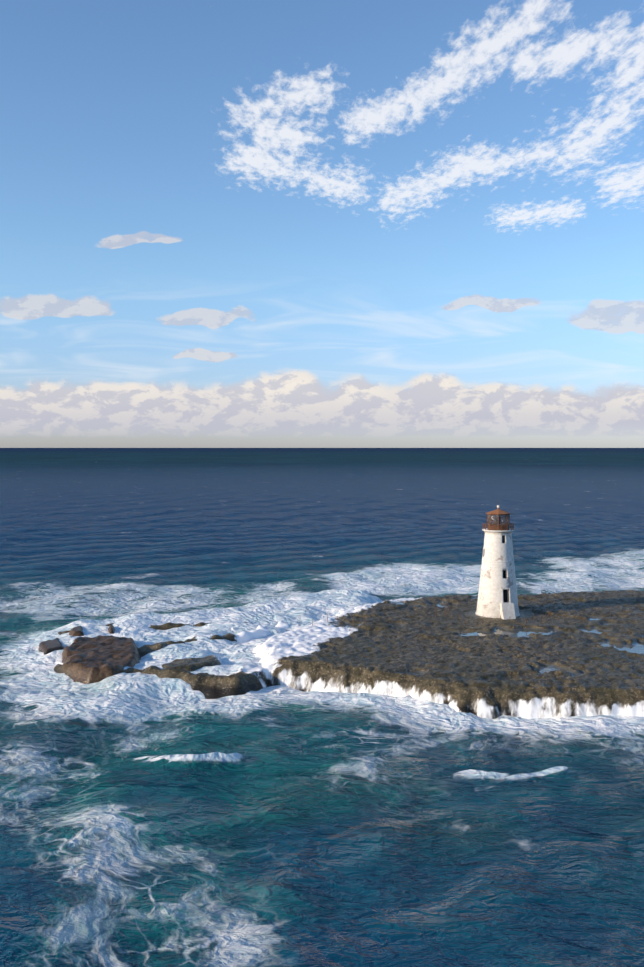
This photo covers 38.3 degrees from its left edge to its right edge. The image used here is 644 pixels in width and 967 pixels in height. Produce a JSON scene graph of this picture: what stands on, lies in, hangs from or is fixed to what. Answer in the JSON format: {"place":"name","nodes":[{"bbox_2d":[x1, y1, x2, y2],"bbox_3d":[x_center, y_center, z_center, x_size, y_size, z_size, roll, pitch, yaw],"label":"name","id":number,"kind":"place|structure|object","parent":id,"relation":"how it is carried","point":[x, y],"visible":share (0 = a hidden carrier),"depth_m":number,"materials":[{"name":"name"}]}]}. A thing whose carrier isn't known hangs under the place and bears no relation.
{"place":"outdoors","nodes":[
{"label":"outdoors","id":0,"kind":"place"},
{"bbox_2d":[0,448,643,966],"bbox_3d":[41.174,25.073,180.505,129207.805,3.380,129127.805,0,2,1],"label":"ocean","id":1,"kind":"structure","parent":0,"point":[150,820],"depth_m":102.00,"materials":[{"name":"liquid"}]},
{"bbox_2d":[38,590,643,718],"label":"shelf rock","id":2,"kind":"object","parent":1,"relation":"in","point":[585,656],"visible":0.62,"depth_m":133.16,"materials":[{"name":"stone"}]},
{"bbox_2d":[312,600,564,625],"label":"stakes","id":3,"kind":"object","parent":2,"relation":"on","point":[451,612],"visible":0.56,"depth_m":161.32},
{"bbox_2d":[475,500,519,619],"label":"lighthouse","id":4,"kind":"object","parent":2,"relation":"on","point":[497,595],"visible":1,"depth_m":165.54,"materials":[{"name":"white paint"}]},
{"bbox_2d":[0,0,643,447],"label":"sky","id":5,"kind":"structure","parent":0,"point":[224,223],"materials":[{"name":"blue"}]}
]}

